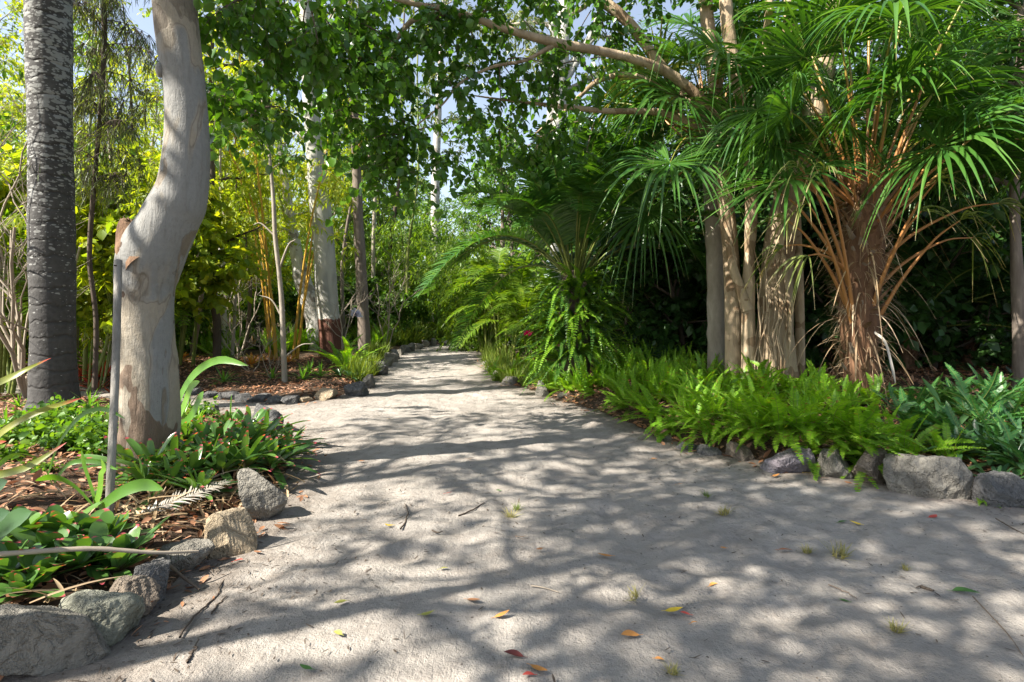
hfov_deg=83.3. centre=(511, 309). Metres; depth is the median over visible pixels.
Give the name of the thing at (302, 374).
strap plant
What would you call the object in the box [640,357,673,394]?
fern
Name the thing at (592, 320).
fern
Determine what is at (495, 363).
fern
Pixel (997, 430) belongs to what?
fern
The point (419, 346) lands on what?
boulder
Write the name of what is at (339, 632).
fallen leaf
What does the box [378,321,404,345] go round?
grass clump
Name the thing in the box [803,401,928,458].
fern
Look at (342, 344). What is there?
bare shrub
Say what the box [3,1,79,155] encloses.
sapling
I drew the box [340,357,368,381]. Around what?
grass clump
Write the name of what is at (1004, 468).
bromeliad
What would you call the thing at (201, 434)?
bromeliad
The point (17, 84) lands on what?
tree
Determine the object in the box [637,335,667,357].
fern
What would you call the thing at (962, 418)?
strap plant
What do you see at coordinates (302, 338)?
fern
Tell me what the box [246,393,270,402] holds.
boulder
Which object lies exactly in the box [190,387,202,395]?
boulder
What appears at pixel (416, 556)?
twig debris
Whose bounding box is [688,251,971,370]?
feather palm
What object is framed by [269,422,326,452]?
bromeliad
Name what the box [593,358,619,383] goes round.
fern
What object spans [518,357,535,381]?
fern
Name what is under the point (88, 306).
bamboo clump
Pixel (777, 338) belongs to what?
fig tree
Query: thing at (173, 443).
bromeliad
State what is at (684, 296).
feather palm
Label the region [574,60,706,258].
tree
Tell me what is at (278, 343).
fern
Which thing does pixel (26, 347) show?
shrub
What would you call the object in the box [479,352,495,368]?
grass clump
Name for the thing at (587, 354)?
fern
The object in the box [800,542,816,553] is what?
grass tuft
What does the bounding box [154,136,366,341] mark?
bamboo clump
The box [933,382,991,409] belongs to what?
fern
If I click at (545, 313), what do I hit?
fern
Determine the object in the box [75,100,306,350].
bamboo clump
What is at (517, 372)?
grass clump
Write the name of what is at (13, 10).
tree
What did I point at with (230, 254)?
shrub
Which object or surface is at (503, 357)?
grass clump
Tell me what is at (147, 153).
shrub
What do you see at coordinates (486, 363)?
grass clump
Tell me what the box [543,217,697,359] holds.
shrub
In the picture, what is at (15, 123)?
sapling
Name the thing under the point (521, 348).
shrub
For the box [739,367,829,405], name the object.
fern
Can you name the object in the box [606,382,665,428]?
fern
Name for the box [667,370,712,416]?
fern
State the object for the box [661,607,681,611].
fallen leaf
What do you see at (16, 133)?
tree
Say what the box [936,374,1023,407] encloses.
fern
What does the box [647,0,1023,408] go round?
fan palm
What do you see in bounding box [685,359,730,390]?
fern
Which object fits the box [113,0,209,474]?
gum tree
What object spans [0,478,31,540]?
agave
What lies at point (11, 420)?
leafy plant
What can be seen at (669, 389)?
fern
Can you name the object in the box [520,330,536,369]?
flowering plant
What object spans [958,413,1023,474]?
fern
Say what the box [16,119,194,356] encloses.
bamboo clump
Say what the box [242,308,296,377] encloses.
bare shrub
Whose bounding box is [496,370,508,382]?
grass clump
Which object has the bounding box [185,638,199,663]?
stick
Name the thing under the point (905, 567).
grass tuft
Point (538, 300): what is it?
shrub
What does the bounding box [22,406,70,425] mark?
leafy plant
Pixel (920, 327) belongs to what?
shrub
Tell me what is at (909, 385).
fern
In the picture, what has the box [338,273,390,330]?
shrub
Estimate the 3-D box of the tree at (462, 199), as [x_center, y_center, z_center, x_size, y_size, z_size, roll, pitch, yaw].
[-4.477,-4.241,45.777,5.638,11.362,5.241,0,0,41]
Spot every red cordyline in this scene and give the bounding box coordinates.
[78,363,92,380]
[79,377,110,388]
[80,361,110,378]
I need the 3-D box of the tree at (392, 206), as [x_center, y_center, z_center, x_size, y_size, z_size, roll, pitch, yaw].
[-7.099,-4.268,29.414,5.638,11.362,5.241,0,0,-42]
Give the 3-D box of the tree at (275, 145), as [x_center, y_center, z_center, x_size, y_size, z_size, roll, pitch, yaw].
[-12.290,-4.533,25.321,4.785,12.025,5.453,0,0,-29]
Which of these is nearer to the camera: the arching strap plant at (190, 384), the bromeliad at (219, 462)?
the bromeliad at (219, 462)
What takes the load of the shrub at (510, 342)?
on the ground
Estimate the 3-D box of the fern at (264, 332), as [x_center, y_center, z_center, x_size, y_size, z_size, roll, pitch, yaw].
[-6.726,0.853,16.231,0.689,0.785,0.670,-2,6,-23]
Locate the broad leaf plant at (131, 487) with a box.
[35,450,162,509]
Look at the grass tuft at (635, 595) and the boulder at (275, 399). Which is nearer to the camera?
the grass tuft at (635, 595)
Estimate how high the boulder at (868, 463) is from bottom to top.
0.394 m
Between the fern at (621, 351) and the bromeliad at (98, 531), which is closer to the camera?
the bromeliad at (98, 531)
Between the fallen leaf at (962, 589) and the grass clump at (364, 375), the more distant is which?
the grass clump at (364, 375)
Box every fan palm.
[567,0,837,370]
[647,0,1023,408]
[864,0,1023,264]
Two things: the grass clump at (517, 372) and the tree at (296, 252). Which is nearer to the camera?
the grass clump at (517, 372)
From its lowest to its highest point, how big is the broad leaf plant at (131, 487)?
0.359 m
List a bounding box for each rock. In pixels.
[133,557,170,602]
[299,396,312,402]
[557,392,566,398]
[659,433,673,439]
[676,441,697,449]
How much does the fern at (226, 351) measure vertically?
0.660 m
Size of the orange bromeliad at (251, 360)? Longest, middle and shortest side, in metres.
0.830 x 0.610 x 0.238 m
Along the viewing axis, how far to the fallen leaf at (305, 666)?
2.21 m
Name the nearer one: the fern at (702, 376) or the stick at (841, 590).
the stick at (841, 590)
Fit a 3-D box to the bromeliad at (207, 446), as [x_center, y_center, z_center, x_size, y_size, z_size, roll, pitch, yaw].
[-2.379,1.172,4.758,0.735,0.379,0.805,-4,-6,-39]
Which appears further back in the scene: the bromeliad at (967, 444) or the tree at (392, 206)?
the tree at (392, 206)
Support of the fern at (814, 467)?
on the ground
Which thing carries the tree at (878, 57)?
on the ground
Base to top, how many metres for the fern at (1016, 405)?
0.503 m
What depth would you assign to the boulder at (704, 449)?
5.58 m
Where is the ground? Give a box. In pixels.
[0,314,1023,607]
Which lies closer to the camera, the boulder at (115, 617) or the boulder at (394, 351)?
the boulder at (115, 617)
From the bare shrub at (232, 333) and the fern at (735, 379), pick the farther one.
the bare shrub at (232, 333)
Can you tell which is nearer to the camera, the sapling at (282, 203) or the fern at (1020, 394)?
the fern at (1020, 394)
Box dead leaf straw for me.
[0,450,321,604]
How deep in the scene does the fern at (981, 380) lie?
6.40 m
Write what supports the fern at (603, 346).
attached to the feather palm at (562, 214)
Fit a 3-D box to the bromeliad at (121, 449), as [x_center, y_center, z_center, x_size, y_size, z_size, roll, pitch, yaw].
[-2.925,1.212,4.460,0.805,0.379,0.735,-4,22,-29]
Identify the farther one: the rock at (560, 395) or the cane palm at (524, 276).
the cane palm at (524, 276)
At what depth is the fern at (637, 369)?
8.69 m
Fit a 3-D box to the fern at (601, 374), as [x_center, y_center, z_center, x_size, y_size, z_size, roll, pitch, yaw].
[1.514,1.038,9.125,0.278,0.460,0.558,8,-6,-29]
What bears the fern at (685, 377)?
on the ground
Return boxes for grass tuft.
[501,507,524,517]
[511,501,524,509]
[622,584,644,601]
[659,659,683,676]
[714,504,736,515]
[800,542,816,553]
[816,537,855,560]
[885,616,911,634]
[897,563,915,570]
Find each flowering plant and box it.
[348,308,362,353]
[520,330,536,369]
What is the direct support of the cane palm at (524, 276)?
on the ground
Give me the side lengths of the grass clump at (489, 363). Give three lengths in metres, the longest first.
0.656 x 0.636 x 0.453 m
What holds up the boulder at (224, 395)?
on the path
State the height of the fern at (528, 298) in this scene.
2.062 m
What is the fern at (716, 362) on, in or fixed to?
on the ground
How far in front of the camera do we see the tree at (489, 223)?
26.77 m
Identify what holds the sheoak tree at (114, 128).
on the ground
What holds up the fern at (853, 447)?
on the ground
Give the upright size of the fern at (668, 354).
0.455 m
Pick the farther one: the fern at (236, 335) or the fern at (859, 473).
the fern at (236, 335)
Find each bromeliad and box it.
[0,536,55,570]
[0,542,53,582]
[0,547,90,595]
[0,563,64,603]
[6,504,48,541]
[8,527,36,538]
[10,522,81,556]
[11,501,100,541]
[19,537,119,568]
[38,508,138,534]
[53,519,152,584]
[74,436,141,485]
[76,509,150,536]
[83,547,158,579]
[85,457,187,490]
[87,432,214,497]
[88,514,172,568]
[115,454,224,513]
[116,432,240,485]
[129,442,223,498]
[149,465,238,509]
[155,423,223,456]
[179,414,225,442]
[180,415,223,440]
[180,418,263,447]
[180,439,271,487]
[183,414,283,440]
[185,433,265,469]
[195,406,254,430]
[203,426,292,458]
[206,430,304,468]
[207,405,296,437]
[220,412,315,467]
[228,435,320,488]
[239,352,265,367]
[249,435,319,470]
[252,409,310,435]
[263,428,330,454]
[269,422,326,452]
[279,353,297,362]
[328,367,350,377]
[332,370,364,379]
[909,431,980,454]
[920,426,1015,472]
[936,428,1023,465]
[960,413,1019,440]
[963,431,1023,475]
[973,418,1021,444]
[973,463,1023,479]
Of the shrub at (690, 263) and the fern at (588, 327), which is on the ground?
the shrub at (690, 263)
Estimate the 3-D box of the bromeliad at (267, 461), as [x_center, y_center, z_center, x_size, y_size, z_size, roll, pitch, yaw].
[-2.005,1.196,4.838,0.707,0.292,0.948,-1,13,-24]
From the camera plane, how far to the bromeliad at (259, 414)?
6.11 m
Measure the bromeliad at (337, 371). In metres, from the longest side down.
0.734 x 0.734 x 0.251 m
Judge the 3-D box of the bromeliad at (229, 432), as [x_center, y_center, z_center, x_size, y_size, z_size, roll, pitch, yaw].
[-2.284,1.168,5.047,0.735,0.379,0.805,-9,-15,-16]
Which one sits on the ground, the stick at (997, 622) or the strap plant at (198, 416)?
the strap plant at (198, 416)
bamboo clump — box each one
[0,150,228,388]
[1,157,151,362]
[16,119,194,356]
[21,116,303,344]
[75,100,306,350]
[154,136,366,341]
[202,0,396,360]
[215,134,309,344]
[291,163,520,321]
[298,174,492,340]
[404,238,514,351]
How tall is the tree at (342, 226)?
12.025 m
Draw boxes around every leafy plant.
[0,405,53,429]
[0,421,44,443]
[0,434,34,463]
[8,410,64,440]
[17,458,63,473]
[18,424,98,450]
[20,392,78,416]
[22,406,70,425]
[34,412,107,447]
[37,396,100,420]
[51,417,117,451]
[67,438,107,457]
[71,414,118,438]
[76,403,118,427]
[181,412,204,431]
[186,395,219,417]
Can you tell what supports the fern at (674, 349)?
on the ground
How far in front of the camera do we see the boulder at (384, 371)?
12.28 m
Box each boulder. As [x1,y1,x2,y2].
[0,604,110,676]
[59,589,145,646]
[109,575,160,617]
[155,538,214,572]
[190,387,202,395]
[200,403,219,414]
[203,391,218,397]
[204,507,257,559]
[217,391,239,399]
[235,393,251,401]
[237,467,287,519]
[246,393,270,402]
[251,403,283,430]
[265,395,282,403]
[281,395,299,404]
[313,387,337,400]
[343,381,368,396]
[363,374,374,387]
[371,361,387,374]
[380,358,394,366]
[384,352,398,361]
[390,349,399,358]
[396,349,403,354]
[399,345,411,352]
[408,343,414,351]
[415,343,423,348]
[421,340,429,346]
[430,338,436,345]
[502,376,517,384]
[535,381,548,396]
[696,444,722,455]
[725,441,754,460]
[760,447,815,472]
[816,448,853,478]
[851,448,887,483]
[883,453,973,499]
[971,470,1023,507]
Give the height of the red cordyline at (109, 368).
0.345 m
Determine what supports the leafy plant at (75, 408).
on the ground
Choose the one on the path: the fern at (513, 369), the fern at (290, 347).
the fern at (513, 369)
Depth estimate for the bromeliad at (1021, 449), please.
4.46 m
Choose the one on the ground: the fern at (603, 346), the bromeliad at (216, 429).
the bromeliad at (216, 429)
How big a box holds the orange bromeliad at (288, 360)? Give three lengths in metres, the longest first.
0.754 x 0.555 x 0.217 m
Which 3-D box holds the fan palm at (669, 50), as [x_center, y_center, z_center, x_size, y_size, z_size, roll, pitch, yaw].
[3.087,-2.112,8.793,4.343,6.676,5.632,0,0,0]
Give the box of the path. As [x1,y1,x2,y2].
[0,340,1023,681]
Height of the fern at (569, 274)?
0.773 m
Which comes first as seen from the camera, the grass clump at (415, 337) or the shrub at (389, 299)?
the shrub at (389, 299)
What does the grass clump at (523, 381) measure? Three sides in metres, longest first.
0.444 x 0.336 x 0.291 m
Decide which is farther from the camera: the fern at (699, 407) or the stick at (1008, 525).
the fern at (699, 407)
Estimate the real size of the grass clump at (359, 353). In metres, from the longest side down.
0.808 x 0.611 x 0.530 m
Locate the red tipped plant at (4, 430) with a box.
[0,358,80,477]
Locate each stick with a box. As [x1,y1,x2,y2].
[170,563,199,589]
[179,578,224,637]
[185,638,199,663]
[211,595,226,613]
[400,504,408,529]
[458,502,484,515]
[531,585,559,592]
[828,584,856,598]
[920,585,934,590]
[972,596,1022,654]
[995,518,1023,533]
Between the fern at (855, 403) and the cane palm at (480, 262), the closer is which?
the fern at (855, 403)
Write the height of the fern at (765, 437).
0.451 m
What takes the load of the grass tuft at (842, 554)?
on the path
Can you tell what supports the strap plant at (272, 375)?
on the ground
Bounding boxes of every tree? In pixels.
[0,0,26,169]
[0,40,100,169]
[0,77,25,166]
[0,111,25,163]
[4,0,163,389]
[9,64,126,336]
[22,0,82,410]
[79,56,163,165]
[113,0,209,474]
[116,96,163,174]
[137,4,298,364]
[155,53,293,349]
[193,0,844,383]
[215,69,279,328]
[225,111,340,337]
[230,119,303,246]
[234,96,364,350]
[261,0,394,357]
[278,104,368,277]
[282,150,342,291]
[286,0,433,352]
[290,78,393,327]
[333,163,384,266]
[334,122,438,280]
[363,166,402,230]
[387,163,448,261]
[399,0,496,318]
[401,177,448,262]
[430,185,481,258]
[450,112,549,330]
[458,165,497,257]
[477,0,650,346]
[495,173,538,277]
[508,141,549,283]
[565,116,642,321]
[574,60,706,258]
[634,107,691,180]
[676,18,834,255]
[724,2,906,341]
[779,0,1014,199]
[838,43,920,143]
[875,0,1023,390]
[949,0,1016,202]
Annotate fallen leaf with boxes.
[300,664,314,669]
[334,630,343,635]
[417,610,433,614]
[492,610,508,617]
[504,649,524,656]
[522,671,536,674]
[527,663,546,670]
[621,630,642,635]
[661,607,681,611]
[950,587,978,592]
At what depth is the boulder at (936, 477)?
4.24 m
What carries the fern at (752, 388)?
on the ground
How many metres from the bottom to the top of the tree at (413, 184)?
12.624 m
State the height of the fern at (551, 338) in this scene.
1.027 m
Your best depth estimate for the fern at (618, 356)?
10.15 m
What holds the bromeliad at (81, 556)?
on the dead leaf straw
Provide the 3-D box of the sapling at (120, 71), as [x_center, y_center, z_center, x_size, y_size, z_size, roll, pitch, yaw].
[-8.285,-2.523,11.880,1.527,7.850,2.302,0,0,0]
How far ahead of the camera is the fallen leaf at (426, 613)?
2.60 m
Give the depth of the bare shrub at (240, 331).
15.17 m
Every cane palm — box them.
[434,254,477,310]
[440,247,552,361]
[440,254,510,351]
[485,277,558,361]
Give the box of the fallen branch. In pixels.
[0,546,198,556]
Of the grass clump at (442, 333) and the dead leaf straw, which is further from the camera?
the grass clump at (442, 333)
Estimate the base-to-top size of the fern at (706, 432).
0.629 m
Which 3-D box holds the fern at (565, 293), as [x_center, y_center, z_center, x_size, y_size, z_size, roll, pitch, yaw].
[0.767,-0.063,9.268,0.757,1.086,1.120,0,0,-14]
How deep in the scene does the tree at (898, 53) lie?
24.86 m
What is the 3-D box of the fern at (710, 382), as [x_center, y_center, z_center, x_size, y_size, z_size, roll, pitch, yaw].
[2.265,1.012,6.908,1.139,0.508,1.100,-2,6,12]
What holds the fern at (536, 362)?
on the ground
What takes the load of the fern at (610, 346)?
on the ground
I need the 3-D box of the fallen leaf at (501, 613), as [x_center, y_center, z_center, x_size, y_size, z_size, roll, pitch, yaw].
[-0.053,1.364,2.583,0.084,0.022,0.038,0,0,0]
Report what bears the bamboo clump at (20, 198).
on the ground
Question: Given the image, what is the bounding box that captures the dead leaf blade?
[874,332,895,380]
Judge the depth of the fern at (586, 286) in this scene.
9.40 m
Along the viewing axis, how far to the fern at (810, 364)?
6.73 m
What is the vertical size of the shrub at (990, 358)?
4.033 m
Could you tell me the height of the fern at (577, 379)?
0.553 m
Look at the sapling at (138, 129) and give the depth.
15.15 m
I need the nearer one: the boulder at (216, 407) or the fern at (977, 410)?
the fern at (977, 410)
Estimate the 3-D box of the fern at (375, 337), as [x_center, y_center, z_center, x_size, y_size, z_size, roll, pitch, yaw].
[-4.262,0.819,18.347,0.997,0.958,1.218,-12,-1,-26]
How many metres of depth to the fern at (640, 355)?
9.45 m
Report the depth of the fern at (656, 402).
6.94 m
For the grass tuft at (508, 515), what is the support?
on the path
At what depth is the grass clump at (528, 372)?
10.48 m
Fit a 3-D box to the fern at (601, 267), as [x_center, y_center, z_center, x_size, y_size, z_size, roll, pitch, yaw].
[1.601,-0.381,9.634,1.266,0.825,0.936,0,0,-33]
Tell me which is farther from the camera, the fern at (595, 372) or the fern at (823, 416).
the fern at (595, 372)
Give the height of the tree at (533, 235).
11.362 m
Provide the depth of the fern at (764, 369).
7.51 m
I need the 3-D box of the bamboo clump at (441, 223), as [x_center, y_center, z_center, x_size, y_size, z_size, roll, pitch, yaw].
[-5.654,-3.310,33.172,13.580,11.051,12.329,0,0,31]
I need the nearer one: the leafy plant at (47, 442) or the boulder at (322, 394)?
the leafy plant at (47, 442)
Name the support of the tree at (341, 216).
on the ground
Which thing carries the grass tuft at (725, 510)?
on the path
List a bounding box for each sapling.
[0,21,26,210]
[0,45,26,375]
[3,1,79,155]
[21,15,135,380]
[73,5,144,372]
[73,6,127,361]
[73,6,154,158]
[90,0,163,159]
[153,10,226,356]
[200,8,258,357]
[201,0,230,353]
[214,0,275,354]
[228,27,282,345]
[232,63,311,381]
[255,0,306,333]
[339,0,370,339]
[364,29,391,326]
[387,8,431,275]
[403,0,431,319]
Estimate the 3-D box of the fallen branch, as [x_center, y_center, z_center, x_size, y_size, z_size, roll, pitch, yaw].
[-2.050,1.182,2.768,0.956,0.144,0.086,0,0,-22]
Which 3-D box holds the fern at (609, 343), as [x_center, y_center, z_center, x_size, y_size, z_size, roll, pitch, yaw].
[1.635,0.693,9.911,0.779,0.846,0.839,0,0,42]
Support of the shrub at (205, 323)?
on the ground
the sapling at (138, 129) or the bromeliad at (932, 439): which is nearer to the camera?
the bromeliad at (932, 439)
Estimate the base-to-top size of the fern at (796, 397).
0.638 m
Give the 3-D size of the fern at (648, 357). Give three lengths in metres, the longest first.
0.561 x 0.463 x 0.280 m
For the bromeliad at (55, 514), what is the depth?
3.24 m
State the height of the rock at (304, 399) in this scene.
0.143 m
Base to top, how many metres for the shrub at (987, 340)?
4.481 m
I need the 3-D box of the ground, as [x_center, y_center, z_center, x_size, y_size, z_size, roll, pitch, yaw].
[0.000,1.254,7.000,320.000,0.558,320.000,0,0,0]
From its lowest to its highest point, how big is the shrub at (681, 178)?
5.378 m
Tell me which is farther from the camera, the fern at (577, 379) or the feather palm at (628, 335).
the feather palm at (628, 335)
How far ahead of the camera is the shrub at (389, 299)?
18.73 m
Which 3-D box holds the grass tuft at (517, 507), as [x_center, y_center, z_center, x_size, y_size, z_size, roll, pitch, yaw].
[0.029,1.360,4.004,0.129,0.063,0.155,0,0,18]
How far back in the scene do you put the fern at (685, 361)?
8.98 m
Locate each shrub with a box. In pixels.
[0,50,124,398]
[0,144,28,381]
[0,207,108,393]
[9,322,28,366]
[74,135,184,299]
[74,152,188,394]
[100,239,248,364]
[100,311,193,348]
[151,177,272,366]
[175,295,225,353]
[219,262,272,358]
[221,311,299,370]
[225,280,294,350]
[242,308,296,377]
[270,274,314,337]
[312,263,376,354]
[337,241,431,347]
[337,270,382,343]
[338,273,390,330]
[374,288,425,343]
[397,289,447,338]
[411,264,458,324]
[434,290,459,324]
[479,279,521,348]
[510,297,557,357]
[513,279,557,348]
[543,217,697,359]
[590,256,663,348]
[591,167,701,339]
[591,170,758,358]
[622,155,771,333]
[628,251,706,352]
[660,140,906,370]
[739,168,936,368]
[755,109,951,367]
[794,153,1011,368]
[839,146,1023,374]
[885,128,1023,360]
[926,180,1023,364]
[978,174,1023,358]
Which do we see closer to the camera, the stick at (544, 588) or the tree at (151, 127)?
the stick at (544, 588)
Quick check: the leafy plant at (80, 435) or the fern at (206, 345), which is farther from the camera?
the fern at (206, 345)
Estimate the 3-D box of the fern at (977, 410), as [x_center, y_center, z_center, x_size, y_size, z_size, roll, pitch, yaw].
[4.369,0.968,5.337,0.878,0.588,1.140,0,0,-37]
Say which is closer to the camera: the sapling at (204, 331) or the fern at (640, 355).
the fern at (640, 355)
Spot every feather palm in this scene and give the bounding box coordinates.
[414,110,761,376]
[591,298,663,340]
[606,246,706,368]
[623,205,932,350]
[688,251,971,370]
[805,232,1011,369]
[880,210,1010,364]
[906,221,1023,326]
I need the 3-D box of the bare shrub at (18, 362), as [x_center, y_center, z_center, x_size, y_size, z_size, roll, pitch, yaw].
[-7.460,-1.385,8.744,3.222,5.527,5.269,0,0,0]
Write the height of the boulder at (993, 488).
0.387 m
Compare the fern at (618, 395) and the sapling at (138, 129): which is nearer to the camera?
the fern at (618, 395)
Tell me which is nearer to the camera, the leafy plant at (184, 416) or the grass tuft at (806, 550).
the grass tuft at (806, 550)
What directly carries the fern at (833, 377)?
on the ground
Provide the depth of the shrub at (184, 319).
12.87 m
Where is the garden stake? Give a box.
[105,259,122,513]
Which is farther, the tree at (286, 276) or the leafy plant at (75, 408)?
the tree at (286, 276)
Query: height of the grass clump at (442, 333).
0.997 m
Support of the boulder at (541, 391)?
on the ground
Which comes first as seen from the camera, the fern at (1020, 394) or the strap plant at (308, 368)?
the fern at (1020, 394)
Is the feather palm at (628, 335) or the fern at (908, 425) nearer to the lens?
the fern at (908, 425)
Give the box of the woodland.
[147,157,586,322]
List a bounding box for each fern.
[77,342,106,368]
[186,336,221,352]
[189,336,259,357]
[197,327,211,353]
[212,318,253,352]
[258,327,296,356]
[260,329,277,353]
[276,321,308,351]
[286,326,315,349]
[296,326,314,350]
[303,336,387,369]
[306,334,376,363]
[307,329,318,350]
[371,323,386,347]
[473,355,499,374]
[483,358,522,378]
[504,347,544,363]
[515,286,564,346]
[515,345,572,394]
[516,320,575,378]
[517,293,574,347]
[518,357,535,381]
[519,312,577,352]
[521,344,561,382]
[522,323,594,368]
[523,358,553,374]
[523,359,558,385]
[526,365,565,389]
[536,345,611,389]
[536,363,599,399]
[539,273,591,340]
[544,305,621,337]
[544,363,601,390]
[549,298,615,356]
[551,261,598,306]
[552,332,622,398]
[556,271,619,324]
[561,281,615,351]
[563,361,615,392]
[568,382,595,399]
[569,360,592,391]
[571,359,621,379]
[578,317,631,366]
[585,262,635,317]
[585,303,634,362]
[585,389,628,418]
[587,262,632,310]
[587,292,634,350]
[589,299,633,353]
[590,327,624,362]
[590,327,633,371]
[591,270,642,330]
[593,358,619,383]
[593,362,623,387]
[596,365,638,394]
[597,361,629,390]
[599,386,627,407]
[604,367,647,403]
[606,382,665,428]
[608,383,648,407]
[611,343,627,368]
[611,345,624,366]
[612,334,637,352]
[616,348,642,378]
[621,338,663,375]
[621,385,671,416]
[622,344,645,372]
[632,358,656,389]
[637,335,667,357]
[638,394,700,451]
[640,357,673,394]
[643,350,654,370]
[643,407,685,442]
[645,388,736,424]
[646,356,680,401]
[646,357,659,372]
[649,356,695,404]
[652,340,686,361]
[653,370,750,419]
[654,369,722,405]
[655,353,707,384]
[661,345,706,369]
[661,348,685,362]
[662,350,692,377]
[664,384,743,428]
[667,341,694,363]
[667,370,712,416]
[668,350,688,367]
[670,409,728,452]
[677,365,742,393]
[681,357,737,383]
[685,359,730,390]
[687,352,712,375]
[692,376,748,398]
[697,376,747,420]
[704,363,752,385]
[705,353,724,373]
[705,389,808,443]
[706,408,755,444]
[707,374,775,414]
[710,364,737,379]
[710,383,848,447]
[711,399,810,460]
[712,352,786,385]
[713,364,797,403]
[713,365,768,392]
[729,418,775,452]
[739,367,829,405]
[740,402,859,464]
[747,360,794,387]
[747,366,790,393]
[768,364,809,391]
[777,396,829,421]
[779,365,843,392]
[780,389,895,443]
[783,359,842,385]
[783,368,841,409]
[786,398,902,456]
[789,380,836,445]
[797,362,862,410]
[799,423,901,488]
[801,361,841,392]
[802,436,846,480]
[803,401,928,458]
[807,399,917,455]
[819,379,884,414]
[826,431,910,491]
[846,389,882,425]
[849,405,980,466]
[851,372,907,405]
[852,386,971,441]
[863,382,956,415]
[867,394,918,446]
[880,372,956,401]
[885,377,955,407]
[886,421,976,459]
[889,382,1023,434]
[898,377,989,401]
[906,366,1022,411]
[907,401,968,447]
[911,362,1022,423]
[932,384,1023,436]
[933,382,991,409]
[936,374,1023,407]
[939,364,1023,400]
[951,416,1002,460]
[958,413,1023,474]
[977,498,1022,507]
[981,403,1023,437]
[984,372,1023,424]
[988,381,1019,422]
[1004,377,1023,393]
[1005,385,1023,405]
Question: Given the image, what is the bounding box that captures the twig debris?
[18,372,1023,681]
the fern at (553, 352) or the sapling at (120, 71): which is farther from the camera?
the sapling at (120, 71)
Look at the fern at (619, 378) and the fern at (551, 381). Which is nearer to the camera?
the fern at (619, 378)
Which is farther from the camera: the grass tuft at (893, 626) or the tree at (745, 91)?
the tree at (745, 91)
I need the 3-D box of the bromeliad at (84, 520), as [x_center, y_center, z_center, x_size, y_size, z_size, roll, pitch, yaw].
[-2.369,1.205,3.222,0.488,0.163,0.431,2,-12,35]
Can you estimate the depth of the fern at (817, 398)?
6.04 m
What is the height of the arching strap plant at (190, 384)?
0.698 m
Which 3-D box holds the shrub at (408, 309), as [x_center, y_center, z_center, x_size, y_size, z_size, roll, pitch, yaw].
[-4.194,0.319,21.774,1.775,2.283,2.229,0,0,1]
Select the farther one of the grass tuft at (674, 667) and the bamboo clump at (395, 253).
the bamboo clump at (395, 253)
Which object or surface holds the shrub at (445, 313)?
on the ground
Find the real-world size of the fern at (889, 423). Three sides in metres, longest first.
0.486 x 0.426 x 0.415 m
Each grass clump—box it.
[338,352,356,374]
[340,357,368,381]
[341,357,382,379]
[344,325,371,343]
[344,353,370,373]
[353,354,379,371]
[354,348,373,358]
[361,357,385,375]
[365,351,381,374]
[370,344,384,359]
[372,321,387,337]
[375,340,390,352]
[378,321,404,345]
[382,337,395,349]
[385,321,418,345]
[402,323,424,344]
[404,320,424,343]
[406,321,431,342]
[424,319,445,339]
[425,319,443,340]
[437,320,451,339]
[476,351,497,367]
[479,337,487,352]
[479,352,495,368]
[483,354,501,372]
[490,365,505,380]
[491,349,511,367]
[493,353,510,366]
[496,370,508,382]
[502,368,520,382]
[506,365,525,379]
[512,373,528,386]
[521,368,536,382]
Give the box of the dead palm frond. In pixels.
[135,479,230,516]
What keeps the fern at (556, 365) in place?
on the ground
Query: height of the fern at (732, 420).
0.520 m
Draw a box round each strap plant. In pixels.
[0,405,29,424]
[0,407,124,485]
[6,393,25,407]
[55,406,96,423]
[68,390,108,406]
[87,401,109,417]
[180,356,247,424]
[183,395,208,408]
[186,402,212,419]
[206,368,241,385]
[230,394,263,430]
[258,366,281,381]
[287,363,322,380]
[292,360,326,375]
[293,358,345,379]
[896,378,989,424]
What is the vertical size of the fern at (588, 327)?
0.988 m
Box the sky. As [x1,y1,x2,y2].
[0,0,1013,306]
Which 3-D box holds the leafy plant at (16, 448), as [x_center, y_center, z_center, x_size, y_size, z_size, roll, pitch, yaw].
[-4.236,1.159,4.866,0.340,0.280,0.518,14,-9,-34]
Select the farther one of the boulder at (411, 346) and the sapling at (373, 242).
the sapling at (373, 242)
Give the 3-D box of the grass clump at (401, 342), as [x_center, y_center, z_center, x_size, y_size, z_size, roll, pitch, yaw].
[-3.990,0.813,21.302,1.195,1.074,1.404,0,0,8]
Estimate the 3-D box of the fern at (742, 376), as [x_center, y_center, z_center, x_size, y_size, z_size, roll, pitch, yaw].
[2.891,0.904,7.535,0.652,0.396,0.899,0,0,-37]
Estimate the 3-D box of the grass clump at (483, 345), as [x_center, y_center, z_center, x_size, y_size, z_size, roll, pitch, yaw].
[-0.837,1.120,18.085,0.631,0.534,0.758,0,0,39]
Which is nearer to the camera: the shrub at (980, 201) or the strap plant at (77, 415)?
the strap plant at (77, 415)
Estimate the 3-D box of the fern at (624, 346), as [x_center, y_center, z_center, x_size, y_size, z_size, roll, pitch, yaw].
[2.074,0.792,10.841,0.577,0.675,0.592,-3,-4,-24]
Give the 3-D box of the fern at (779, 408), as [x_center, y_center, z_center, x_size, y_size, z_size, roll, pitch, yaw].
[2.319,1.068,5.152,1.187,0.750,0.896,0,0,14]
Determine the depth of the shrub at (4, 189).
10.45 m
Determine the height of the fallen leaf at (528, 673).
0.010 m
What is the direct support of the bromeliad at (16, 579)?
on the ground

